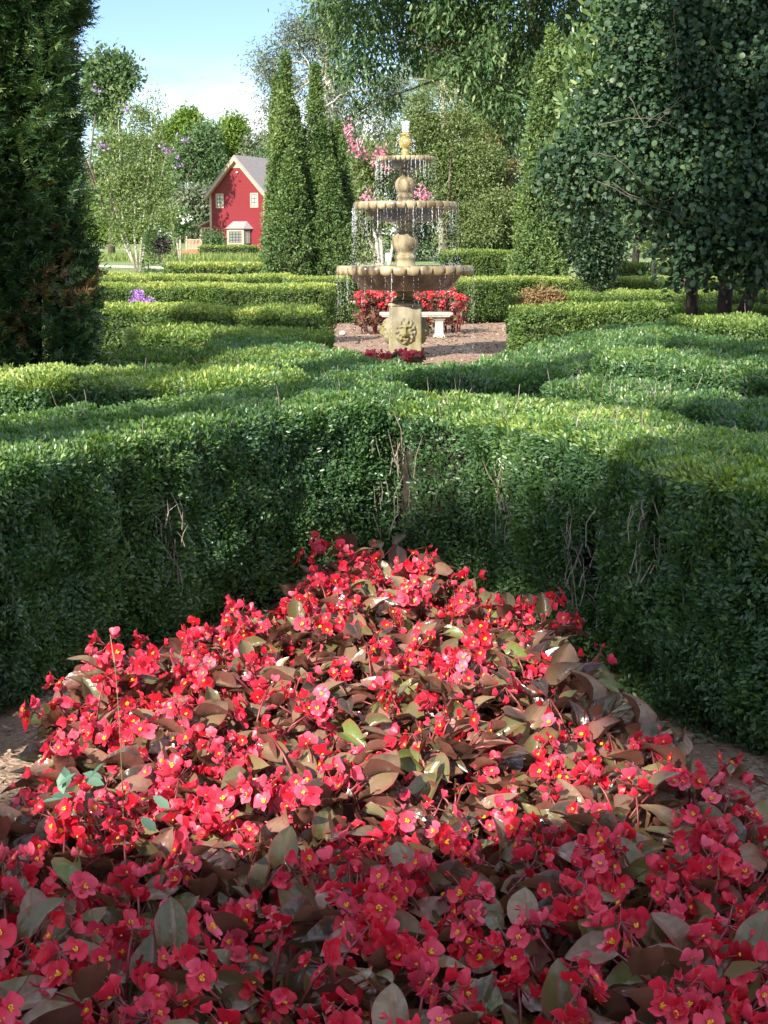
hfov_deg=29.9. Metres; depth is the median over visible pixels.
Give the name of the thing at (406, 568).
begonia plant
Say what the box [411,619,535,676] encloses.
begonia plant
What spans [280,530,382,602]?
begonia plant
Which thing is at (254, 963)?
begonia plant
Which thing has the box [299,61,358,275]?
columnar conifer
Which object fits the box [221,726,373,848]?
begonia plant
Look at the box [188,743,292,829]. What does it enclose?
begonia plant
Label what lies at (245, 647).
begonia plant
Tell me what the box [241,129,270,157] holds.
tree
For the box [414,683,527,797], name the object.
begonia plant
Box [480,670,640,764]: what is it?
begonia plant
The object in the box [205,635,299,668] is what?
begonia plant
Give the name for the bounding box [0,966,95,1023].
begonia plant
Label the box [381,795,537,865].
begonia plant
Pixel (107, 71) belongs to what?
tree
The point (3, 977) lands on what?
begonia plant
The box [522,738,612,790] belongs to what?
begonia plant
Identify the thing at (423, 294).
begonia plant
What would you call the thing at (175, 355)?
boxwood hedge
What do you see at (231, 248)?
boxwood hedge
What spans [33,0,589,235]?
sky
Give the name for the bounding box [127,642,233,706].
begonia plant
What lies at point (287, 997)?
begonia plant
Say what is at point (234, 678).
begonia plant
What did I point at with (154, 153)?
tree
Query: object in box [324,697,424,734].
begonia plant
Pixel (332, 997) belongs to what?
begonia plant
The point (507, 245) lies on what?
dark bush
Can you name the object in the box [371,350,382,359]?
begonia plant
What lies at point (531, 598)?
begonia plant
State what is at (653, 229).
woodland tree
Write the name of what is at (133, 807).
begonia plant
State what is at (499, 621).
begonia plant
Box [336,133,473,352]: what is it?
fountain
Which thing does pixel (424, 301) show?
begonia plant
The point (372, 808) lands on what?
begonia plant
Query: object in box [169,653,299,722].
begonia plant
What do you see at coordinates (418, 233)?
tree
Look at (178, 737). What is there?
begonia plant
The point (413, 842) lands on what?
begonia plant
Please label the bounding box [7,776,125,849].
begonia plant
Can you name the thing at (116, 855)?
begonia plant
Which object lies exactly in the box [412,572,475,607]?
begonia plant
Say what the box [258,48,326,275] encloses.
columnar conifer
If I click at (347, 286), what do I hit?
boxwood hedge
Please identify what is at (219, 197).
window
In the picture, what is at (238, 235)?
bay window
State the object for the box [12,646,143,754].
begonia plant
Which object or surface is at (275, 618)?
begonia plant
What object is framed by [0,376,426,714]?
boxwood hedge
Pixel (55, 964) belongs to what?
begonia plant
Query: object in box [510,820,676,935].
begonia plant
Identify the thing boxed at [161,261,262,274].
boxwood hedge
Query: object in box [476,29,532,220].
tree
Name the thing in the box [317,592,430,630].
begonia plant
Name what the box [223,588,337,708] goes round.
begonia plant
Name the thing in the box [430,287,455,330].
begonia plant
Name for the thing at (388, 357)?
begonia plant
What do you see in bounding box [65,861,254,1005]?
begonia plant
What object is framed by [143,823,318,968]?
begonia plant
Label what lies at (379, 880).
begonia plant
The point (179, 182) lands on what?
tree
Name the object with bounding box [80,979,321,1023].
begonia plant
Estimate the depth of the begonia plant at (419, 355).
15.19 m
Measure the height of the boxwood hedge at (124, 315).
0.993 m
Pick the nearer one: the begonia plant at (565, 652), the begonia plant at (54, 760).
the begonia plant at (54, 760)
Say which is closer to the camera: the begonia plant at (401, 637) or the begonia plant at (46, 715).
the begonia plant at (46, 715)
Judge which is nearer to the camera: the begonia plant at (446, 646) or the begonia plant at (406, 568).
the begonia plant at (446, 646)
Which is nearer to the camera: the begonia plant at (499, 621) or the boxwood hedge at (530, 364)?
the begonia plant at (499, 621)
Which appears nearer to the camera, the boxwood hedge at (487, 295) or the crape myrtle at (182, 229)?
the boxwood hedge at (487, 295)
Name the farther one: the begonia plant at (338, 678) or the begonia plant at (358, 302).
the begonia plant at (358, 302)
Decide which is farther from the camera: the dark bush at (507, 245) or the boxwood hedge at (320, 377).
the dark bush at (507, 245)
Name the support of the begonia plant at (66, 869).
on the ground at (16, 738)
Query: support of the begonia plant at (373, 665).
on the ground at (16, 738)
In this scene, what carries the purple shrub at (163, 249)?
on the lawn at (183, 247)
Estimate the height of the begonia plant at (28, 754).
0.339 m
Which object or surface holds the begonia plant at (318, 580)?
on the ground at (16, 738)
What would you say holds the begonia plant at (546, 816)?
on the ground at (16, 738)
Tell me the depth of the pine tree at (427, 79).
75.08 m
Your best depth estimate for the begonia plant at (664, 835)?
3.09 m
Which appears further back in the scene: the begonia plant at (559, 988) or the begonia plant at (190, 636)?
the begonia plant at (190, 636)
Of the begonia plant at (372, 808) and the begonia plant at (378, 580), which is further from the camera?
the begonia plant at (378, 580)
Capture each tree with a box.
[0,0,113,369]
[76,38,147,252]
[80,154,133,238]
[86,186,155,243]
[123,154,183,227]
[131,115,184,233]
[153,100,211,242]
[165,114,231,188]
[167,181,210,243]
[215,108,255,165]
[233,0,436,185]
[235,127,273,157]
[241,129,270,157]
[290,0,602,274]
[347,118,397,261]
[360,124,465,261]
[380,75,516,250]
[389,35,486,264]
[409,46,522,258]
[464,115,523,249]
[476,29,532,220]
[521,58,585,268]
[523,0,767,315]
[574,185,678,261]
[627,200,668,260]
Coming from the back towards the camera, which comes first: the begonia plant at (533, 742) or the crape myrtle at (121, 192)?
the crape myrtle at (121, 192)
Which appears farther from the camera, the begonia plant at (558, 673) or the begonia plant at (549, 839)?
the begonia plant at (558, 673)
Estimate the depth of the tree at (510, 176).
43.73 m
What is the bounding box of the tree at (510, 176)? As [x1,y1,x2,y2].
[464,115,523,249]
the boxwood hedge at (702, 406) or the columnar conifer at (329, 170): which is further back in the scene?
the columnar conifer at (329, 170)
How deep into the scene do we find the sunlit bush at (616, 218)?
39.11 m
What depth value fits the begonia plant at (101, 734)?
3.54 m
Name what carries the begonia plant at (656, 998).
on the ground at (16, 738)
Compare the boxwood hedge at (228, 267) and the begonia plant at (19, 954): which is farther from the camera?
the boxwood hedge at (228, 267)
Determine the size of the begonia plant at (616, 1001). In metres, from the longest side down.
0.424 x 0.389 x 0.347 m
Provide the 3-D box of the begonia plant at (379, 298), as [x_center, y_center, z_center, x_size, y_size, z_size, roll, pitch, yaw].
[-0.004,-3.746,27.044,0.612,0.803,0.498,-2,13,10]
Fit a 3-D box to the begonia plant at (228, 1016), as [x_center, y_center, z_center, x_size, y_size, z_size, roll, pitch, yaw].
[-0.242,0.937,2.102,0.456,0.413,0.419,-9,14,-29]
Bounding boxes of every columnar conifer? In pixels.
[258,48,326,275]
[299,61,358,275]
[502,22,575,276]
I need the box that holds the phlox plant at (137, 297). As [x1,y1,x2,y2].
[126,287,153,303]
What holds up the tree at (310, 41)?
on the lawn at (183, 247)
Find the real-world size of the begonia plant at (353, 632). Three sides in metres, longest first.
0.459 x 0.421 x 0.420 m
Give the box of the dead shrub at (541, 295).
[513,280,569,305]
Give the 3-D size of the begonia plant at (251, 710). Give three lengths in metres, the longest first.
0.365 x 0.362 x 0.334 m
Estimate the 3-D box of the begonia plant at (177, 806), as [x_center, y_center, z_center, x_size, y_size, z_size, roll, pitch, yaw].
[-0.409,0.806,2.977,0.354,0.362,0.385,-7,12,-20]
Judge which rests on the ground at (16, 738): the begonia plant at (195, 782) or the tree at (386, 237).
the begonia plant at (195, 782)
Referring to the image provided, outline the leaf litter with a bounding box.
[0,322,767,999]
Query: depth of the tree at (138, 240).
146.18 m
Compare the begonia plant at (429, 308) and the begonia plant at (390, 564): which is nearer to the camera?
the begonia plant at (390, 564)
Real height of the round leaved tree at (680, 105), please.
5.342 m
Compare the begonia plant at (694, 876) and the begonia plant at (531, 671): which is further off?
the begonia plant at (531, 671)
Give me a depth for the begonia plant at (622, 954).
2.48 m
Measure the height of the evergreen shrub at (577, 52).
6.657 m
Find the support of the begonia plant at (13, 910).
on the ground at (16, 738)
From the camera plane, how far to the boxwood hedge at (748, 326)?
13.75 m
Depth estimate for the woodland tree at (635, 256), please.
43.00 m
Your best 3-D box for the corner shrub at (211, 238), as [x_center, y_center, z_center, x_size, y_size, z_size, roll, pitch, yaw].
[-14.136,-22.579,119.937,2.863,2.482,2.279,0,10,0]
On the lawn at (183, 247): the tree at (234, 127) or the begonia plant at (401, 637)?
the tree at (234, 127)
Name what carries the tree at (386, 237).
on the lawn at (183, 247)
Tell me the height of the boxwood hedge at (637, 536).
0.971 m
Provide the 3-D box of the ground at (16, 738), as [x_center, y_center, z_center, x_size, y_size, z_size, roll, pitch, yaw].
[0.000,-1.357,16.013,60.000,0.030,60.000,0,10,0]
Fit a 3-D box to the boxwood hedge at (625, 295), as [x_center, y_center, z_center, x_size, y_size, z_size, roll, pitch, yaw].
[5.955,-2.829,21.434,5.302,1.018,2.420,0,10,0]
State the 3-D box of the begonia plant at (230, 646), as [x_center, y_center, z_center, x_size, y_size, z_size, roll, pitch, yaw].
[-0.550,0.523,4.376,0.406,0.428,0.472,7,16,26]
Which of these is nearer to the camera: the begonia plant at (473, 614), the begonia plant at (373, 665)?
the begonia plant at (373, 665)
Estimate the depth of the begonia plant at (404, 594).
4.79 m
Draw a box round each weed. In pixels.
[132,227,163,273]
[166,214,179,260]
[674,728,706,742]
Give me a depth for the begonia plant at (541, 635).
4.49 m
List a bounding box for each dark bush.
[430,222,515,264]
[558,191,638,292]
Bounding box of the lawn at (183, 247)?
[90,236,668,276]
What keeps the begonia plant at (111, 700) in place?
on the ground at (16, 738)
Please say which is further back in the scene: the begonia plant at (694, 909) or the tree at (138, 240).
the tree at (138, 240)
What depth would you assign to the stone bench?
25.67 m
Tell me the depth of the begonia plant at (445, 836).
2.96 m
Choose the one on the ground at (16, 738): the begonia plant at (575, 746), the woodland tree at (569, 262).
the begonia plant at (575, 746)
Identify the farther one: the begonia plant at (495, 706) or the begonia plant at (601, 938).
the begonia plant at (495, 706)
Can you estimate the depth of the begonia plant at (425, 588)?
4.97 m
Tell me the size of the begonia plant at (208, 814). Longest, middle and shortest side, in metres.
0.444 x 0.436 x 0.408 m
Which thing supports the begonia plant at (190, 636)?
on the ground at (16, 738)
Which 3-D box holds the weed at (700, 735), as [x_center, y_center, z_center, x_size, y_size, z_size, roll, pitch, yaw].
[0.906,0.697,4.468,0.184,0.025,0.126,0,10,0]
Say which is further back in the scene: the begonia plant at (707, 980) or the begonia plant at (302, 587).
the begonia plant at (302, 587)
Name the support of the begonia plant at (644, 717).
on the ground at (16, 738)
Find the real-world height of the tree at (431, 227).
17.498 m
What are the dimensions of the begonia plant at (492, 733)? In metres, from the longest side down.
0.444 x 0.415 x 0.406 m
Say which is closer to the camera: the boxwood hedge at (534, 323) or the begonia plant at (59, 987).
the begonia plant at (59, 987)
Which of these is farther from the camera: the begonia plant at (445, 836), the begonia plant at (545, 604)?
the begonia plant at (545, 604)
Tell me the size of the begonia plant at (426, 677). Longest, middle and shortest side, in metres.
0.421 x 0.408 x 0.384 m
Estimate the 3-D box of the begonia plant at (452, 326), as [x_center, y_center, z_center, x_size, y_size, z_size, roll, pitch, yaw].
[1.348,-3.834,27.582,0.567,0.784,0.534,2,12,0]
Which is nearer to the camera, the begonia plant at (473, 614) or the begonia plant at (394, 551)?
the begonia plant at (473, 614)
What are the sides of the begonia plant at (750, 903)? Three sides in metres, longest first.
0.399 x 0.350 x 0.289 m
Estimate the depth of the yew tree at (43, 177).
9.14 m
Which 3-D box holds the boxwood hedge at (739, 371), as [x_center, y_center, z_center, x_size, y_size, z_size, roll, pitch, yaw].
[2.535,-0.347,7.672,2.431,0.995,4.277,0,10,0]
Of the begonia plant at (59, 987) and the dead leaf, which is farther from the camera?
the begonia plant at (59, 987)
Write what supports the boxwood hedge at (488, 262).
on the ground at (16, 738)
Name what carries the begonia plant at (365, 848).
on the ground at (16, 738)
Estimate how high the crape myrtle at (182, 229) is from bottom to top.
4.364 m
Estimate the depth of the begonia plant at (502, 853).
2.99 m
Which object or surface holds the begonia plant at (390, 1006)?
on the ground at (16, 738)
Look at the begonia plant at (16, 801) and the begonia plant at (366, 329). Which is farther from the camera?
the begonia plant at (366, 329)
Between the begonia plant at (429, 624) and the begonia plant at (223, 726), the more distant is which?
the begonia plant at (429, 624)
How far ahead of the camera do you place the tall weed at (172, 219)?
70.69 m
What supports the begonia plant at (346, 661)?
on the ground at (16, 738)
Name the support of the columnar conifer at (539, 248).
on the ground at (16, 738)
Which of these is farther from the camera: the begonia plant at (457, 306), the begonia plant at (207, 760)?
the begonia plant at (457, 306)
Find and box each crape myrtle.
[87,78,189,271]
[153,200,202,261]
[343,117,433,264]
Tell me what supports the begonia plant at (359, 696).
on the ground at (16, 738)
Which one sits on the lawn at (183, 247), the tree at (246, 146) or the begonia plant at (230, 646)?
the tree at (246, 146)
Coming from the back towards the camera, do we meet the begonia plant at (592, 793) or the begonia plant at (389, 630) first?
the begonia plant at (389, 630)
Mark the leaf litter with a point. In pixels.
(440, 366)
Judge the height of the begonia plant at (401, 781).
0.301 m
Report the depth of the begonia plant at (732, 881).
2.84 m
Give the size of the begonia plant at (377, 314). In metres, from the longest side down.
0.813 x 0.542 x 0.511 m
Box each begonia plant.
[0,713,155,816]
[0,784,102,896]
[0,803,132,942]
[0,875,106,976]
[0,876,40,961]
[0,896,222,1023]
[0,935,40,976]
[0,965,35,1023]
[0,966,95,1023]
[0,999,76,1023]
[6,872,168,962]
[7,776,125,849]
[7,789,159,906]
[9,716,122,809]
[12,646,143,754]
[17,965,102,1000]
[19,668,150,754]
[20,909,169,1022]
[30,731,149,815]
[32,783,195,910]
[33,759,195,912]
[42,786,238,955]
[52,627,188,708]
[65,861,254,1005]
[68,692,231,777]
[74,703,183,787]
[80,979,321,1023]
[88,760,261,863]
[92,616,222,677]
[93,974,198,1023]
[99,723,269,835]
[107,666,197,757]
[115,934,281,1018]
[124,749,274,844]
[126,789,252,913]
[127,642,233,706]
[133,685,251,762]
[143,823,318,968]
[148,714,287,781]
[150,689,267,732]
[155,893,399,1023]
[157,610,265,669]
[164,639,277,711]
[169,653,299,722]
[169,777,310,872]
[184,689,318,756]
[186,674,330,774]
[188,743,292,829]
[191,804,356,980]
[199,879,296,1017]
[199,986,361,1023]
[201,610,290,658]
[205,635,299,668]
[206,656,347,730]
[208,891,370,1023]
[220,591,350,654]
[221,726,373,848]
[222,633,358,709]
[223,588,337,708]
[224,743,404,847]
[230,697,352,745]
[234,858,337,1022]
[241,896,465,1023]
[250,659,364,718]
[260,643,359,678]
[261,608,316,656]
[263,816,434,909]
[264,680,401,756]
[267,610,369,656]
[269,604,397,678]
[269,677,414,733]
[270,743,443,825]
[270,845,452,973]
[275,726,347,784]
[278,601,321,624]
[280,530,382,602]
[285,857,516,1008]
[288,565,377,640]
[295,992,429,1023]
[296,578,375,606]
[297,637,417,717]
[298,655,372,711]
[315,817,504,913]
[316,556,392,588]
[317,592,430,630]
[318,764,470,860]
[321,952,502,1023]
[323,533,443,580]
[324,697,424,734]
[326,1010,369,1023]
[327,557,414,589]
[330,589,414,623]
[331,607,414,675]
[336,743,425,786]
[344,669,485,777]
[345,603,463,669]
[345,690,487,780]
[347,639,396,683]
[348,748,463,815]
[349,548,455,596]
[350,290,375,333]
[351,628,463,681]
[351,801,538,889]
[353,290,372,331]
[354,633,460,682]
[355,761,520,834]
[356,569,446,615]
[359,682,459,736]
[360,648,492,719]
[360,706,530,801]
[360,984,531,1023]
[362,982,582,1023]
[363,290,390,333]
[363,349,386,357]
[363,841,553,968]
[366,291,383,331]
[368,292,395,324]
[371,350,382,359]
[372,611,462,643]
[380,585,456,621]
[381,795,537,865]
[383,349,423,364]
[383,355,416,364]
[383,567,503,631]
[390,347,430,365]
[392,846,558,928]
[397,656,513,784]
[404,636,524,676]
[407,848,619,998]
[410,608,514,644]
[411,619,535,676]
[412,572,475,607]
[413,291,428,302]
[413,291,428,310]
[413,738,549,835]
[414,291,435,317]
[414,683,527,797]
[416,958,619,1023]
[417,293,438,328]
[427,290,453,326]
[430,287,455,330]
[431,957,613,1023]
[432,691,559,741]
[435,901,627,1015]
[441,591,530,645]
[443,292,465,331]
[445,627,579,692]
[446,290,472,333]
[447,652,551,715]
[447,887,709,1022]
[448,745,609,816]
[454,731,573,801]
[457,613,569,657]
[457,776,591,862]
[457,819,577,879]
[474,671,573,728]
[476,593,542,623]
[478,722,603,761]
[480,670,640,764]
[484,588,587,640]
[487,629,584,681]
[487,642,622,710]
[492,798,653,867]
[495,818,682,909]
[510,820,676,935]
[512,854,716,973]
[517,982,639,1023]
[521,778,654,865]
[522,689,681,783]
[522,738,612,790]
[529,726,695,807]
[555,810,767,920]
[564,892,767,1023]
[567,751,706,899]
[586,1006,615,1023]
[597,743,755,847]
[606,722,767,816]
[612,918,767,1009]
[615,866,767,998]
[621,922,767,1023]
[622,947,767,1023]
[639,772,767,864]
[692,806,767,924]
[711,848,762,937]
[732,886,767,1012]
[742,840,767,901]
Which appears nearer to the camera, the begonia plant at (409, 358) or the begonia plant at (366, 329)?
the begonia plant at (409, 358)
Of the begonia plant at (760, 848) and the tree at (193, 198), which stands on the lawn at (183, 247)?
the tree at (193, 198)
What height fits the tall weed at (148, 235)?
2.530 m
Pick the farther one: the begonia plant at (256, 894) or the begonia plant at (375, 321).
the begonia plant at (375, 321)
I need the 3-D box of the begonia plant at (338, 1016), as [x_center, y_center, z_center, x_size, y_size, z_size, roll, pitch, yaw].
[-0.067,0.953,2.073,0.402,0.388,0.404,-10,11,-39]
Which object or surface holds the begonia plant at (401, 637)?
on the ground at (16, 738)
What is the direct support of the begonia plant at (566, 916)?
on the ground at (16, 738)
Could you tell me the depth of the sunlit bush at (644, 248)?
39.34 m
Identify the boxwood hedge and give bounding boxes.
[0,355,314,419]
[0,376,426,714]
[42,280,338,338]
[42,299,325,360]
[74,355,346,385]
[96,343,326,366]
[97,271,292,284]
[119,320,335,351]
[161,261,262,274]
[198,244,259,254]
[204,332,487,395]
[282,274,425,323]
[362,378,767,754]
[379,314,701,403]
[427,274,767,323]
[438,248,519,276]
[504,289,606,335]
[504,299,767,351]
[537,367,767,434]
[590,340,767,398]
[601,287,767,312]
[612,261,743,276]
[634,330,767,358]
[664,311,767,341]
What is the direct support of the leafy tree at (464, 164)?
on the ground at (16, 738)
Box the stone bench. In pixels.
[379,312,452,337]
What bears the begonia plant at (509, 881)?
on the ground at (16, 738)
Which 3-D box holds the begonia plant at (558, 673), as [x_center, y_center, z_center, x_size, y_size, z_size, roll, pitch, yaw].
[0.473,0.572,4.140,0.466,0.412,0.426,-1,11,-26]
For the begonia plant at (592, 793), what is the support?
on the ground at (16, 738)
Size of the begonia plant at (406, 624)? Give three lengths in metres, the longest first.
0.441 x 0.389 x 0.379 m
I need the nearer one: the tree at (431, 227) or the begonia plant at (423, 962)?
the begonia plant at (423, 962)
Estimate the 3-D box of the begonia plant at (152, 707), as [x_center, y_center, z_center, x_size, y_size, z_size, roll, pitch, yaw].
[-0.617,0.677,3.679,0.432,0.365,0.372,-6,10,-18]
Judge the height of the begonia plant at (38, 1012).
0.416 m
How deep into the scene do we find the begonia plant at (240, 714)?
3.63 m
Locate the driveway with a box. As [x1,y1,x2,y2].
[99,265,163,268]
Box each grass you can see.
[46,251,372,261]
[100,267,163,273]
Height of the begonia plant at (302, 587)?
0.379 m
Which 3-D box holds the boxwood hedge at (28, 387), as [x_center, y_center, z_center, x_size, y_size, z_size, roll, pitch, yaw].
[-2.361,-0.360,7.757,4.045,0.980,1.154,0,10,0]
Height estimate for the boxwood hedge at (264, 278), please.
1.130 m
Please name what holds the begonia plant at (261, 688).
on the ground at (16, 738)
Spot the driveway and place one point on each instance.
(119, 266)
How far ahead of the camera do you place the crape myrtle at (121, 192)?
75.84 m
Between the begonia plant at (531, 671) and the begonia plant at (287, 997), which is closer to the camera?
the begonia plant at (287, 997)
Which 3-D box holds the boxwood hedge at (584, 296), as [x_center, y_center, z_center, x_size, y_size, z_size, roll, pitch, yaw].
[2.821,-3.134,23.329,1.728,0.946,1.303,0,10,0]
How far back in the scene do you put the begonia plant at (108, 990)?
2.20 m
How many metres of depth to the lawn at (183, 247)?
102.94 m
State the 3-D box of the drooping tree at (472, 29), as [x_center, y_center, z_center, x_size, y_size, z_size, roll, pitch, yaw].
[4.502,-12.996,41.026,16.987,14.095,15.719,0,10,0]
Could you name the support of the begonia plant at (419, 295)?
on the ground at (16, 738)
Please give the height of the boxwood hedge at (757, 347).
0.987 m
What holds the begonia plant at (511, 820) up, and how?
on the ground at (16, 738)
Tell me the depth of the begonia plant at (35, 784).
3.42 m
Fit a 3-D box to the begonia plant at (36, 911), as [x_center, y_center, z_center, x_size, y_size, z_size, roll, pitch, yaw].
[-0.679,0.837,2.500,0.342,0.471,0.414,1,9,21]
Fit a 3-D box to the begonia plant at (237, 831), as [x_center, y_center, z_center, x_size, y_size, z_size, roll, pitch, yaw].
[-0.232,0.794,2.990,0.387,0.381,0.320,13,13,41]
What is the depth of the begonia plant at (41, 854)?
2.93 m
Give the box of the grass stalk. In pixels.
[110,634,123,818]
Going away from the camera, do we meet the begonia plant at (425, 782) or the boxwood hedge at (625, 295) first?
the begonia plant at (425, 782)
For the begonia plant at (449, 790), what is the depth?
3.37 m
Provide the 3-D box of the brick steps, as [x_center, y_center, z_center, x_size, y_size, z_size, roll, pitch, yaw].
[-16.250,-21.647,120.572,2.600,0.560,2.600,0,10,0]
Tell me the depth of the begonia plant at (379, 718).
3.67 m
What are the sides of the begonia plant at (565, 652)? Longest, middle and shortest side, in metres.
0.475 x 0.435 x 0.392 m
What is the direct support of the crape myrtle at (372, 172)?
on the ground at (16, 738)
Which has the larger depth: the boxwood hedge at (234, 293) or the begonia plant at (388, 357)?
the boxwood hedge at (234, 293)
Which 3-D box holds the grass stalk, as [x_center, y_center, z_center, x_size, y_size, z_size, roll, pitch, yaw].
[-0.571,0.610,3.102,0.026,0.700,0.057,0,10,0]
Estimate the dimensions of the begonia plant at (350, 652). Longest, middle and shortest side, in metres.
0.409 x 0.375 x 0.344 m
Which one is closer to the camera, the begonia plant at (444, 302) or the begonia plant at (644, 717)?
the begonia plant at (644, 717)
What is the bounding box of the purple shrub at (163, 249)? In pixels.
[143,229,179,262]
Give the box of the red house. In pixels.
[198,155,269,251]
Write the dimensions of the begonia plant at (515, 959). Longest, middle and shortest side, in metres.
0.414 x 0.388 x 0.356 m
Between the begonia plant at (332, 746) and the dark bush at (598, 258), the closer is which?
the begonia plant at (332, 746)
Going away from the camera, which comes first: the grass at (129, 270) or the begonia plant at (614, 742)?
the begonia plant at (614, 742)
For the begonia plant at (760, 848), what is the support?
on the ground at (16, 738)
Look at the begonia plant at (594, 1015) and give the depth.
2.23 m
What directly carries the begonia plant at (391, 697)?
on the ground at (16, 738)
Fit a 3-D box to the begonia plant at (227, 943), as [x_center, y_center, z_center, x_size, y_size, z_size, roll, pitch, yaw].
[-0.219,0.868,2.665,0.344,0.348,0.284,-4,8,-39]
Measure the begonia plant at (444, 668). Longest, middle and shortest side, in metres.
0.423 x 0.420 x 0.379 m
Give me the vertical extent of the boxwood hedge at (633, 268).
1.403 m
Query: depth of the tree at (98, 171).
155.13 m
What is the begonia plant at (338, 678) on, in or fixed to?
on the ground at (16, 738)
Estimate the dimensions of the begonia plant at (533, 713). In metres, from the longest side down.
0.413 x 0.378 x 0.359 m
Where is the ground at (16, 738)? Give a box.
[0,322,767,1015]
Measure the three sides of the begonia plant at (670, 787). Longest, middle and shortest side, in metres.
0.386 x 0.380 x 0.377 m
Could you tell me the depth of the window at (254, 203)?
126.35 m
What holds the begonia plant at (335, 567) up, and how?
on the ground at (16, 738)
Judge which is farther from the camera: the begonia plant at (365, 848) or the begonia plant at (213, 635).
the begonia plant at (213, 635)
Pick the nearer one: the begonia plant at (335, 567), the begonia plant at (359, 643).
the begonia plant at (359, 643)
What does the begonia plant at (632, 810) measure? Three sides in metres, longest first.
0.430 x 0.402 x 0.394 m
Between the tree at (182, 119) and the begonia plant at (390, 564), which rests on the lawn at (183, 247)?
the tree at (182, 119)
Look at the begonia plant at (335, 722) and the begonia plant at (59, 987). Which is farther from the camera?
the begonia plant at (335, 722)
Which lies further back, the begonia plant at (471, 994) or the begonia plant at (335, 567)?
the begonia plant at (335, 567)
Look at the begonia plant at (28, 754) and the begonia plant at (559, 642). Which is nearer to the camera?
the begonia plant at (28, 754)
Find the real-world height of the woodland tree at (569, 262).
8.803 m
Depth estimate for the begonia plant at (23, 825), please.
3.06 m
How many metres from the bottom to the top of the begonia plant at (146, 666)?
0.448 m
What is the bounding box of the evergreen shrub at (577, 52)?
[536,0,685,289]
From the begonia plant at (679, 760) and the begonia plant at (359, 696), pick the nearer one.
the begonia plant at (679, 760)
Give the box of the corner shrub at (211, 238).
[199,227,230,246]
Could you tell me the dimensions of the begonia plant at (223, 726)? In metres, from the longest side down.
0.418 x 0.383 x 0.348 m
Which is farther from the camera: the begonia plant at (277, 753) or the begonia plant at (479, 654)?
the begonia plant at (479, 654)
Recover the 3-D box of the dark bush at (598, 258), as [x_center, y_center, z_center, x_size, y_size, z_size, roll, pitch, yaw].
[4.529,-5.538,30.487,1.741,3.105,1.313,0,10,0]
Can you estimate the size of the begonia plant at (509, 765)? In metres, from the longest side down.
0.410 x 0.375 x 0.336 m
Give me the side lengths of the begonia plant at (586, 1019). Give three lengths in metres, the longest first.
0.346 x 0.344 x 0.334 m
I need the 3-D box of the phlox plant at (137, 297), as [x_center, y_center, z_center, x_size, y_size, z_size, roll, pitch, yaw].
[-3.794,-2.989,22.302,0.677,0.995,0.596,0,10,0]
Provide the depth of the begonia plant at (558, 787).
3.24 m
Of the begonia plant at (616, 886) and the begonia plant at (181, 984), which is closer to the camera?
the begonia plant at (181, 984)
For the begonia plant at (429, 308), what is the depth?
26.98 m
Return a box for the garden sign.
[385,253,390,260]
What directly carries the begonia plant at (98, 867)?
on the ground at (16, 738)
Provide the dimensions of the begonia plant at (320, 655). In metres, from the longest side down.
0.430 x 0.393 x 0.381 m
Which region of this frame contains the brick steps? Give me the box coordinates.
[179,250,199,254]
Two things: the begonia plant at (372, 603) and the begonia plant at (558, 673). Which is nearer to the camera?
the begonia plant at (558, 673)
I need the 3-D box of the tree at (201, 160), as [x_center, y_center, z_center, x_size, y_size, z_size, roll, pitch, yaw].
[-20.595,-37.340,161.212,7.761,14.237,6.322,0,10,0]
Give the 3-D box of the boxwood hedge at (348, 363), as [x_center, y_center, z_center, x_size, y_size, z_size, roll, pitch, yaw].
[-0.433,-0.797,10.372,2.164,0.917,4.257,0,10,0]
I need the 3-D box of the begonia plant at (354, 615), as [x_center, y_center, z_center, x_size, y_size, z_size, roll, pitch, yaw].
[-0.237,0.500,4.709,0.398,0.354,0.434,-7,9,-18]
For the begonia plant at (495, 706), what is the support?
on the ground at (16, 738)
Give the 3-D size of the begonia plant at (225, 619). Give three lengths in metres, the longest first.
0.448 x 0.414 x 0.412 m
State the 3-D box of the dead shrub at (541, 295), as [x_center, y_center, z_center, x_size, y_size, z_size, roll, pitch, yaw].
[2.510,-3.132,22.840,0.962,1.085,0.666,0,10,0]
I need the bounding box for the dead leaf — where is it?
[723,960,761,978]
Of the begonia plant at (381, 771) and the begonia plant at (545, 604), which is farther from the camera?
the begonia plant at (545, 604)
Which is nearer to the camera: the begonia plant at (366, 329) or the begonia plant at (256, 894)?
the begonia plant at (256, 894)
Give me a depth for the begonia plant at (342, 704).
3.87 m
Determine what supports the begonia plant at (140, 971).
on the ground at (16, 738)
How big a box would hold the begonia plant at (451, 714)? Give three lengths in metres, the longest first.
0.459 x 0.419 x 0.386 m
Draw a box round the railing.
[185,233,201,249]
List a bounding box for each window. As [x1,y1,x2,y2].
[216,194,223,207]
[225,221,252,244]
[250,193,258,207]
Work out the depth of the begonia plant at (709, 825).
2.83 m
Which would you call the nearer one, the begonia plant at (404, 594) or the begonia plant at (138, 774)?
the begonia plant at (138, 774)
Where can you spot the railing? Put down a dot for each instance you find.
(199, 243)
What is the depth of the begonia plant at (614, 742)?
3.45 m
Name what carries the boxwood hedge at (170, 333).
on the ground at (16, 738)
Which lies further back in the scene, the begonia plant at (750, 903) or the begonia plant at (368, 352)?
the begonia plant at (368, 352)
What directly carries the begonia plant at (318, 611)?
on the ground at (16, 738)
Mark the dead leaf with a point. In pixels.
(735, 969)
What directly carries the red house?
on the lawn at (183, 247)
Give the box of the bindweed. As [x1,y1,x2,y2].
[44,763,169,831]
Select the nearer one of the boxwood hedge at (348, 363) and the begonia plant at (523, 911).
the begonia plant at (523, 911)
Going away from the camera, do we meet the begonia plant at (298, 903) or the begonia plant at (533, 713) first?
the begonia plant at (298, 903)
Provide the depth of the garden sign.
29.54 m

